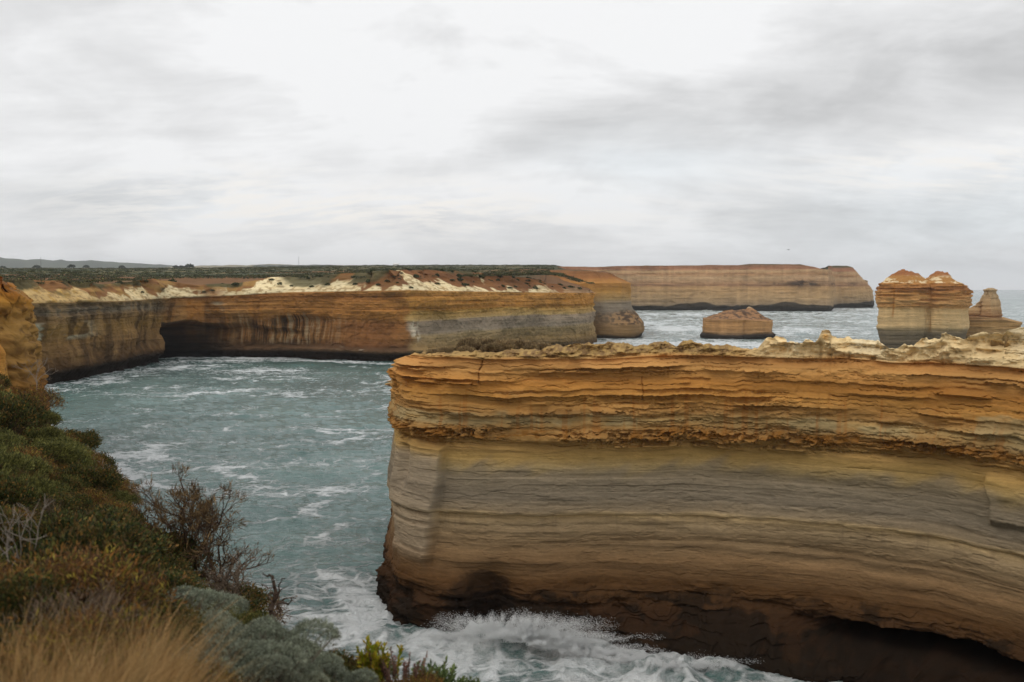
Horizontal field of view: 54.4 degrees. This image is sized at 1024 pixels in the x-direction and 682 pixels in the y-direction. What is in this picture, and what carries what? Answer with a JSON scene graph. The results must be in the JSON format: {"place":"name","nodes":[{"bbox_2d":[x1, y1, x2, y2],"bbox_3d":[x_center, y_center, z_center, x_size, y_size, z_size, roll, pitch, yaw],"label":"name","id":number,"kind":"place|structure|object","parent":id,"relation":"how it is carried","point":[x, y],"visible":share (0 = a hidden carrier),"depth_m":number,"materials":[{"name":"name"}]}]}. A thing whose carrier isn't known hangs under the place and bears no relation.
{"place":"outdoors","nodes":[
{"label":"outdoors","id":0,"kind":"place"},
{"bbox_2d":[0,276,50,426],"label":"cliff","id":1,"kind":"structure","parent":0,"point":[20,343],"depth_m":124.74,"materials":[{"name":"stone"}]},
{"bbox_2d":[0,257,172,267],"bbox_3d":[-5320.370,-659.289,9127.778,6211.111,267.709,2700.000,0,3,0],"label":"hills","id":2,"kind":"structure","parent":0,"point":[18,263],"depth_m":8651.17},
{"bbox_2d":[0,344,225,681],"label":"hillside","id":3,"kind":"structure","parent":0,"point":[3,366],"depth_m":116.05,"materials":[{"name":"soil"}]},
{"bbox_2d":[0,372,11,387],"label":"heath shrub","id":4,"kind":"object","parent":3,"relation":"on","point":[6,380],"visible":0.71,"depth_m":52.92,"materials":[{"name":"green plant"}]},
{"bbox_2d":[0,427,16,435],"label":"beard shrub","id":5,"kind":"object","parent":3,"relation":"on","point":[5,430],"visible":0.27,"depth_m":24.16,"materials":[{"name":"green plant"}]},
{"bbox_2d":[0,545,20,569],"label":"heath shrub","id":6,"kind":"object","parent":3,"relation":"on","point":[2,559],"visible":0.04,"depth_m":9.58,"materials":[{"name":"green plant"}]},
{"bbox_2d":[0,430,29,454],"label":"beard shrub","id":7,"kind":"object","parent":3,"relation":"on","point":[9,439],"visible":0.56,"depth_m":22.89,"materials":[{"name":"green plant"}]},
{"bbox_2d":[0,448,35,481],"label":"beard shrub","id":8,"kind":"object","parent":3,"relation":"on","point":[12,462],"visible":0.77,"depth_m":17.36,"materials":[{"name":"green plant"}]},
{"bbox_2d":[0,498,39,554],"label":"heath shrub","id":9,"kind":"object","parent":3,"relation":"on","point":[15,528],"visible":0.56,"depth_m":10.61,"materials":[{"name":"green plant"}]},
{"bbox_2d":[0,557,39,592],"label":"heath shrub","id":10,"kind":"object","parent":3,"relation":"on","point":[1,568],"visible":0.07,"depth_m":7.96,"materials":[{"name":"green plant"}]},
{"bbox_2d":[0,469,40,509],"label":"heath shrub","id":11,"kind":"object","parent":3,"relation":"on","point":[14,492],"visible":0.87,"depth_m":15.26,"materials":[{"name":"green plant"}]},
{"bbox_2d":[4,504,38,518],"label":"heath shrub","id":12,"kind":"object","parent":3,"relation":"on","point":[20,512],"visible":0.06,"depth_m":14.30,"materials":[{"name":"green plant"}]},
{"bbox_2d":[0,392,46,435],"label":"heath shrub","id":13,"kind":"object","parent":3,"relation":"on","point":[12,409],"visible":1,"depth_m":25.30,"materials":[{"name":"green plant"}]},
{"bbox_2d":[0,503,50,517],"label":"heath shrub","id":14,"kind":"object","parent":3,"relation":"on","point":[32,508],"visible":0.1,"depth_m":15.04,"materials":[{"name":"green plant"}]},
{"bbox_2d":[17,435,34,444],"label":"heath shrub","id":15,"kind":"object","parent":3,"relation":"on","point":[28,441],"visible":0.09,"depth_m":24.20,"materials":[{"name":"green plant"}]},
{"bbox_2d":[0,493,54,564],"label":"bare shrub","id":16,"kind":"object","parent":3,"relation":"on","point":[7,545],"visible":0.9,"depth_m":8.47,"materials":[{"name":"plant"}]},
{"bbox_2d":[1,446,57,477],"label":"beard shrub","id":17,"kind":"object","parent":3,"relation":"on","point":[40,463],"visible":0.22,"depth_m":20.09,"materials":[{"name":"green plant"}]},
{"bbox_2d":[2,509,60,539],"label":"heath shrub","id":18,"kind":"object","parent":3,"relation":"on","point":[30,519],"visible":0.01,"depth_m":12.10,"materials":[{"name":"green plant"}]},
{"bbox_2d":[6,469,58,503],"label":"beard shrub","id":19,"kind":"object","parent":3,"relation":"on","point":[45,485],"visible":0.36,"depth_m":17.08,"materials":[{"name":"green plant"}]},
{"bbox_2d":[2,442,62,481],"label":"heath shrub","id":20,"kind":"object","parent":3,"relation":"on","point":[34,455],"visible":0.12,"depth_m":21.38,"materials":[{"name":"green plant"}]},
{"bbox_2d":[0,617,69,675],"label":"heath shrub","id":21,"kind":"object","parent":3,"relation":"on","point":[9,632],"visible":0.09,"depth_m":6.40,"materials":[{"name":"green plant"}]},
{"bbox_2d":[13,358,56,389],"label":"bare shrub","id":22,"kind":"object","parent":3,"relation":"on","point":[37,370],"visible":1,"depth_m":60.12,"materials":[{"name":"brown plant"}]},
{"bbox_2d":[4,382,67,410],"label":"heath shrub","id":23,"kind":"object","parent":3,"relation":"on","point":[41,397],"visible":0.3,"depth_m":36.73,"materials":[{"name":"green plant"}]},
{"bbox_2d":[0,564,78,630],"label":"heath shrub","id":24,"kind":"object","parent":3,"relation":"on","point":[8,594],"visible":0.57,"depth_m":6.97,"materials":[{"name":"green plant"}]},
{"bbox_2d":[15,407,64,429],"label":"beard shrub","id":25,"kind":"object","parent":3,"relation":"on","point":[51,417],"visible":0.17,"depth_m":32.11,"materials":[{"name":"green plant"}]},
{"bbox_2d":[19,424,66,439],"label":"beard shrub","id":26,"kind":"object","parent":3,"relation":"on","point":[48,431],"visible":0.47,"depth_m":27.33,"materials":[{"name":"green plant"}]},
{"bbox_2d":[30,496,63,514],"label":"dry shrub","id":27,"kind":"object","parent":3,"relation":"on","point":[49,508],"visible":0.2,"depth_m":16.00,"materials":[{"name":"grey plant"}]},
{"bbox_2d":[21,438,86,464],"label":"beard shrub","id":28,"kind":"object","parent":3,"relation":"on","point":[54,448],"visible":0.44,"depth_m":23.90,"materials":[{"name":"green plant"}]},
{"bbox_2d":[31,490,79,513],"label":"heath shrub","id":29,"kind":"object","parent":3,"relation":"on","point":[67,500],"visible":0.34,"depth_m":16.71,"materials":[{"name":"green plant"}]},
{"bbox_2d":[29,435,84,447],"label":"beard shrub","id":30,"kind":"object","parent":3,"relation":"on","point":[60,439],"visible":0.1,"depth_m":26.58,"materials":[{"name":"green plant"}]},
{"bbox_2d":[32,471,85,486],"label":"beard shrub","id":31,"kind":"object","parent":3,"relation":"on","point":[68,476],"visible":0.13,"depth_m":21.88,"materials":[{"name":"green plant"}]},
{"bbox_2d":[59,427,80,441],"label":"heath shrub","id":32,"kind":"object","parent":3,"relation":"on","point":[66,433],"visible":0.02,"depth_m":30.67,"materials":[{"name":"green plant"}]},
{"bbox_2d":[54,473,89,493],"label":"heath shrub","id":33,"kind":"object","parent":3,"relation":"on","point":[74,483],"visible":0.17,"depth_m":21.29,"materials":[{"name":"green plant"}]},
{"bbox_2d":[54,486,94,513],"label":"heath shrub","id":34,"kind":"object","parent":3,"relation":"on","point":[83,500],"visible":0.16,"depth_m":19.32,"materials":[{"name":"green plant"}]},
{"bbox_2d":[53,438,99,467],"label":"beard shrub","id":35,"kind":"object","parent":3,"relation":"on","point":[88,461],"visible":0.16,"depth_m":25.60,"materials":[{"name":"green plant"}]},
{"bbox_2d":[0,576,160,669],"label":"dry shrub","id":36,"kind":"object","parent":3,"relation":"on","point":[69,599],"visible":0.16,"depth_m":6.64,"materials":[{"name":"brown plant"}]},
{"bbox_2d":[14,506,146,548],"bbox_3d":[-5.156,2.421,11.468,1.804,0.985,1.876,-1,3,-17],"label":"heath shrub","id":37,"kind":"object","parent":3,"relation":"on","point":[64,518],"visible":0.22,"depth_m":11.58,"materials":[{"name":"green plant"}]},
{"bbox_2d":[64,427,103,450],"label":"heath shrub","id":38,"kind":"object","parent":3,"relation":"on","point":[91,438],"visible":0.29,"depth_m":34.07,"materials":[{"name":"green plant"}]},
{"bbox_2d":[2,513,167,602],"bbox_3d":[-3.877,2.058,8.905,1.340,0.972,1.537,0,3,2],"label":"heath shrub","id":39,"kind":"object","parent":3,"relation":"on","point":[86,538],"visible":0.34,"depth_m":8.94,"materials":[{"name":"green plant"}]},
{"bbox_2d":[47,459,124,495],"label":"heath shrub","id":40,"kind":"object","parent":3,"relation":"on","point":[109,478],"visible":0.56,"depth_m":22.36,"materials":[{"name":"green plant"}]},
{"bbox_2d":[0,538,187,624],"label":"heath shrub","id":41,"kind":"object","parent":3,"relation":"on","point":[77,570],"visible":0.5,"depth_m":7.58,"materials":[{"name":"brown plant"}]},
{"bbox_2d":[73,485,114,505],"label":"heath shrub","id":42,"kind":"object","parent":3,"relation":"on","point":[96,497],"visible":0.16,"depth_m":20.94,"materials":[{"name":"green plant"}]},
{"bbox_2d":[88,448,107,467],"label":"heath shrub","id":43,"kind":"object","parent":3,"relation":"on","point":[97,458],"visible":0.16,"depth_m":27.27,"materials":[{"name":"green plant"}]},
{"bbox_2d":[0,600,196,681],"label":"heath shrub","id":44,"kind":"object","parent":3,"relation":"on","point":[69,617],"visible":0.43,"depth_m":5.79,"materials":[{"name":"brown plant"}]},
{"bbox_2d":[80,503,118,511],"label":"heath shrub","id":45,"kind":"object","parent":3,"relation":"on","point":[101,506],"visible":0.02,"depth_m":19.51,"materials":[{"name":"green plant"}]},
{"bbox_2d":[93,450,118,469],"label":"heath shrub","id":46,"kind":"object","parent":3,"relation":"on","point":[108,459],"visible":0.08,"depth_m":28.85,"materials":[{"name":"green plant"}]},
{"bbox_2d":[72,503,146,527],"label":"heath shrub","id":47,"kind":"object","parent":3,"relation":"on","point":[111,510],"visible":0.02,"depth_m":14.81,"materials":[{"name":"green plant"}]},
{"bbox_2d":[42,512,178,558],"bbox_3d":[-5.408,2.710,12.556,2.237,1.024,2.151,0,3,-3],"label":"heath shrub","id":48,"kind":"object","parent":3,"relation":"on","point":[156,539],"visible":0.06,"depth_m":12.73,"materials":[{"name":"green plant"}]},
{"bbox_2d":[74,501,148,529],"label":"heath shrub","id":49,"kind":"object","parent":3,"relation":"on","point":[125,510],"visible":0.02,"depth_m":13.63,"materials":[{"name":"green plant"}]},
{"bbox_2d":[93,496,140,518],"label":"heath shrub","id":50,"kind":"object","parent":3,"relation":"on","point":[120,504],"visible":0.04,"depth_m":20.52,"materials":[{"name":"green plant"}]},
{"bbox_2d":[102,489,140,504],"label":"beard shrub","id":51,"kind":"object","parent":3,"relation":"on","point":[126,496],"visible":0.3,"depth_m":25.04,"materials":[{"name":"green plant"}]},
{"bbox_2d":[75,581,171,613],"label":"heath shrub","id":52,"kind":"object","parent":3,"relation":"on","point":[84,599],"visible":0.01,"depth_m":8.66,"materials":[{"name":"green plant"}]},
{"bbox_2d":[118,476,142,493],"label":"heath shrub","id":53,"kind":"object","parent":3,"relation":"on","point":[125,487],"visible":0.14,"depth_m":27.30,"materials":[{"name":"green plant"}]},
{"bbox_2d":[117,490,145,507],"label":"heath shrub","id":54,"kind":"object","parent":3,"relation":"on","point":[142,503],"visible":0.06,"depth_m":26.60,"materials":[{"name":"green plant"}]},
{"bbox_2d":[72,596,206,661],"bbox_3d":[-2.792,2.216,7.248,1.058,0.626,1.100,0,3,3],"label":"heath shrub","id":55,"kind":"object","parent":3,"relation":"on","point":[187,615],"visible":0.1,"depth_m":7.43,"materials":[{"name":"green plant"}]},
{"bbox_2d":[116,564,211,603],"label":"heath shrub","id":56,"kind":"object","parent":3,"relation":"on","point":[187,579],"visible":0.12,"depth_m":9.80,"materials":[{"name":"green plant"}]},
{"bbox_2d":[139,521,221,580],"bbox_3d":[-5.511,3.301,14.681,2.194,1.357,2.111,-3,4,-42],"label":"heath shrub","id":57,"kind":"object","parent":3,"relation":"on","point":[178,549],"visible":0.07,"depth_m":14.68,"materials":[{"name":"green plant"}]},
{"bbox_2d":[124,459,248,569],"bbox_3d":[-4.732,3.135,14.541,2.071,2.773,1.841,1,3,26],"label":"bare shrub","id":58,"kind":"object","parent":3,"relation":"on","point":[200,512],"visible":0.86,"depth_m":14.48,"materials":[{"name":"brown plant"}]},
{"bbox_2d":[151,651,245,681],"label":"heath shrub","id":59,"kind":"object","parent":3,"relation":"on","point":[222,674],"visible":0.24,"depth_m":6.29,"materials":[{"name":"green plant"}]},
{"bbox_2d":[161,583,249,629],"bbox_3d":[-3.008,2.546,9.160,1.007,0.522,0.956,1,3,19],"label":"woolly shrub","id":60,"kind":"object","parent":3,"relation":"on","point":[210,594],"visible":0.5,"depth_m":9.24,"materials":[{"name":"green plant"}]},
{"bbox_2d":[195,601,239,633],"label":"beard shrub","id":61,"kind":"object","parent":3,"relation":"on","point":[221,610],"visible":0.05,"depth_m":11.67,"materials":[{"name":"green plant"}]},
{"bbox_2d":[174,521,277,586],"bbox_3d":[-4.200,3.549,14.680,1.333,2.010,1.495,1,3,20],"label":"dead tree","id":62,"kind":"object","parent":3,"relation":"on","point":[208,559],"visible":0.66,"depth_m":14.43,"materials":[{"name":"plant"}]},
{"bbox_2d":[166,607,294,670],"bbox_3d":[-2.281,2.445,7.743,1.036,0.525,0.958,2,4,29],"label":"woolly shrub","id":63,"kind":"object","parent":3,"relation":"on","point":[230,623],"visible":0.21,"depth_m":7.95,"materials":[{"name":"green plant"}]},
{"bbox_2d":[190,581,271,629],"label":"heath shrub","id":64,"kind":"object","parent":3,"relation":"on","point":[258,596],"visible":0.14,"depth_m":13.50,"materials":[{"name":"green plant"}]},
{"bbox_2d":[203,629,259,640],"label":"woolly shrub","id":65,"kind":"object","parent":3,"relation":"on","point":[229,634],"visible":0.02,"depth_m":8.86,"materials":[{"name":"green plant"}]},
{"bbox_2d":[178,632,293,681],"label":"woolly shrub","id":66,"kind":"object","parent":3,"relation":"on","point":[257,669],"visible":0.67,"depth_m":6.91,"materials":[{"name":"green plant"}]},
{"bbox_2d":[225,603,269,637],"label":"beard shrub","id":67,"kind":"object","parent":3,"relation":"on","point":[248,616],"visible":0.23,"depth_m":12.12,"materials":[{"name":"green plant"}]},
{"bbox_2d":[198,551,297,625],"bbox_3d":[-3.500,3.633,13.271,1.354,1.673,1.176,0,3,0],"label":"dead tree","id":68,"kind":"object","parent":3,"relation":"on","point":[235,585],"visible":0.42,"depth_m":13.19,"materials":[{"name":"plant"}]},
{"bbox_2d":[228,584,292,623],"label":"heath shrub","id":69,"kind":"object","parent":3,"relation":"on","point":[275,607],"visible":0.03,"depth_m":14.53,"materials":[{"name":"green plant"}]},
{"bbox_2d":[181,615,341,681],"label":"woolly shrub","id":70,"kind":"object","parent":3,"relation":"on","point":[293,638],"visible":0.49,"depth_m":7.44,"materials":[{"name":"green plant"}]},
{"bbox_2d":[261,572,293,620],"bbox_3d":[-2.493,3.047,10.586,0.361,1.174,0.093,0,3,0],"label":"dead tree","id":71,"kind":"object","parent":3,"relation":"on","point":[275,594],"visible":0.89,"depth_m":10.56,"materials":[{"name":"brown wood"}]},
{"bbox_2d":[256,660,330,681],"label":"woolly shrub","id":72,"kind":"object","parent":3,"relation":"on","point":[314,673],"visible":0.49,"depth_m":7.15,"materials":[{"name":"green plant"}]},
{"bbox_2d":[270,666,336,681],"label":"heath shrub","id":73,"kind":"object","parent":3,"relation":"on","point":[330,679],"visible":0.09,"depth_m":7.77,"materials":[{"name":"green plant"}]},
{"bbox_2d":[295,638,344,670],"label":"woolly shrub","id":74,"kind":"object","parent":3,"relation":"on","point":[323,657],"visible":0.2,"depth_m":8.52,"materials":[{"name":"green plant"}]},
{"bbox_2d":[309,648,358,668],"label":"heath shrub","id":75,"kind":"object","parent":3,"relation":"on","point":[345,659],"visible":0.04,"depth_m":9.60,"materials":[{"name":"green plant"}]},
{"bbox_2d":[299,662,378,681],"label":"woolly shrub","id":76,"kind":"object","parent":3,"relation":"on","point":[358,674],"visible":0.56,"depth_m":8.19,"materials":[{"name":"green plant"}]},
{"bbox_2d":[323,644,361,678],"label":"heath shrub","id":77,"kind":"object","parent":3,"relation":"on","point":[339,654],"visible":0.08,"depth_m":9.52,"materials":[{"name":"green plant"}]},
{"bbox_2d":[340,651,399,681],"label":"beard shrub","id":78,"kind":"object","parent":3,"relation":"on","point":[390,672],"visible":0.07,"depth_m":9.61,"materials":[{"name":"green plant"}]},
{"bbox_2d":[355,634,404,681],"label":"saltbush","id":79,"kind":"object","parent":3,"relation":"on","point":[364,658],"visible":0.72,"depth_m":9.34,"materials":[{"name":"green plant"}]},
{"bbox_2d":[366,642,408,681],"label":"heath flower","id":80,"kind":"object","parent":3,"relation":"on","point":[385,670],"visible":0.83,"depth_m":9.32,"materials":[{"name":"green plant"}]},
{"bbox_2d":[369,668,443,681],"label":"heath shrub","id":81,"kind":"object","parent":3,"relation":"on","point":[429,678],"visible":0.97,"depth_m":9.21,"materials":[{"name":"green plant"}]},
{"bbox_2d":[393,651,427,681],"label":"heath flower","id":82,"kind":"object","parent":3,"relation":"on","point":[415,672],"visible":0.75,"depth_m":9.34,"materials":[{"name":"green plant"}]},
{"bbox_2d":[410,656,465,681],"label":"rosemary shrub","id":83,"kind":"object","parent":3,"relation":"on","point":[444,671],"visible":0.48,"depth_m":9.81,"materials":[{"name":"green plant"}]},
{"bbox_2d":[454,675,480,681],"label":"rosemary shrub","id":84,"kind":"object","parent":3,"relation":"on","point":[470,680],"visible":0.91,"depth_m":9.75,"materials":[{"name":"green plant"}]},
{"bbox_2d":[0,579,283,681],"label":"dry grass","id":85,"kind":"structure","parent":0,"point":[146,670],"depth_m":5.16,"materials":[{"name":"brown plant"}]},
{"bbox_2d":[134,264,347,267],"bbox_3d":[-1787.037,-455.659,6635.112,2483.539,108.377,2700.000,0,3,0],"label":"hills","id":86,"kind":"structure","parent":0,"point":[216,266],"depth_m":6260.24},
{"bbox_2d":[1,265,596,383],"bbox_3d":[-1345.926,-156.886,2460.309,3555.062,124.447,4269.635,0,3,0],"label":"cliff terrain","id":87,"kind":"structure","parent":0,"point":[87,329],"depth_m":490.87,"materials":[{"name":"stone"}]},
{"bbox_2d":[0,264,594,283],"bbox_3d":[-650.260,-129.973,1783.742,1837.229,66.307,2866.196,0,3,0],"label":"scrub","id":88,"kind":"object","parent":87,"relation":"on","point":[75,275],"visible":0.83,"depth_m":684.55,"materials":[{"name":"green plant"}]},
{"bbox_2d":[0,0,1023,289],"label":"sky","id":89,"kind":"structure","parent":0,"point":[878,139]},
{"bbox_2d":[45,290,1023,681],"bbox_3d":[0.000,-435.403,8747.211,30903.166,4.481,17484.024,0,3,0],"label":"sea","id":90,"kind":"structure","parent":0,"point":[297,450],"depth_m":201.50,"materials":[{"name":"liquid"}]},
{"bbox_2d":[418,609,760,670],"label":"spray","id":91,"kind":"object","parent":90,"relation":"on","point":[546,637],"visible":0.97,"depth_m":93.22,"materials":[{"name":"white liquid"}]},
{"bbox_2d":[700,307,775,339],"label":"rock islet","id":92,"kind":"object","parent":90,"relation":"in","point":[750,323],"visible":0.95,"depth_m":675.05,"materials":[{"name":"stone"}]},
{"bbox_2d":[875,269,973,347],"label":"sea stack","id":93,"kind":"object","parent":90,"relation":"in","point":[913,308],"visible":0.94,"depth_m":579.51,"materials":[{"name":"stone"}]},
{"bbox_2d":[966,288,1022,338],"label":"sea stack","id":94,"kind":"object","parent":90,"relation":"in","point":[985,314],"visible":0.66,"depth_m":638.23,"materials":[{"name":"stone"}]},
{"bbox_2d":[550,269,644,338],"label":"cliff","id":95,"kind":"structure","parent":0,"point":[616,316],"depth_m":684.50,"materials":[{"name":"stone"}]},
{"bbox_2d":[375,327,1023,681],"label":"rock headland","id":96,"kind":"structure","parent":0,"point":[826,506],"depth_m":96.33,"materials":[{"name":"stone"}]},
{"bbox_2d":[438,347,454,352],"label":"dry shrub","id":97,"kind":"object","parent":96,"relation":"on","point":[446,349],"visible":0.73,"depth_m":102.72,"materials":[{"name":"beige plant"}]},
{"bbox_2d":[456,345,476,351],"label":"dry shrub","id":98,"kind":"object","parent":96,"relation":"on","point":[466,348],"visible":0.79,"depth_m":101.84,"materials":[{"name":"beige plant"}]},
{"bbox_2d":[456,337,481,349],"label":"dry shrub","id":99,"kind":"object","parent":96,"relation":"on","point":[474,342],"visible":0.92,"depth_m":103.94,"materials":[{"name":"beige plant"}]},
{"bbox_2d":[470,337,502,350],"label":"dry shrub","id":100,"kind":"object","parent":96,"relation":"on","point":[488,340],"visible":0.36,"depth_m":104.83,"materials":[{"name":"beige plant"}]},
{"bbox_2d":[479,343,504,351],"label":"dry shrub","id":101,"kind":"object","parent":96,"relation":"on","point":[492,347],"visible":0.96,"depth_m":101.59,"materials":[{"name":"beige plant"}]},
{"bbox_2d":[485,340,518,351],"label":"dry shrub","id":102,"kind":"object","parent":96,"relation":"on","point":[506,345],"visible":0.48,"depth_m":103.74,"materials":[{"name":"beige plant"}]},
{"bbox_2d":[507,338,529,348],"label":"dry shrub","id":103,"kind":"object","parent":96,"relation":"on","point":[519,343],"visible":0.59,"depth_m":104.90,"materials":[{"name":"beige plant"}]},
{"bbox_2d":[520,341,541,349],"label":"dry shrub","id":104,"kind":"object","parent":96,"relation":"on","point":[530,345],"visible":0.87,"depth_m":104.31,"materials":[{"name":"beige plant"}]},
{"bbox_2d":[537,342,551,349],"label":"dry shrub","id":105,"kind":"object","parent":96,"relation":"on","point":[542,345],"visible":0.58,"depth_m":105.42,"materials":[{"name":"beige plant"}]},
{"bbox_2d":[561,264,873,310],"bbox_3d":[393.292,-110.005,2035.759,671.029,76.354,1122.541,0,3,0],"label":"rock headland","id":106,"kind":"structure","parent":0,"point":[778,287],"depth_m":1526.21,"materials":[{"name":"brown stone"}]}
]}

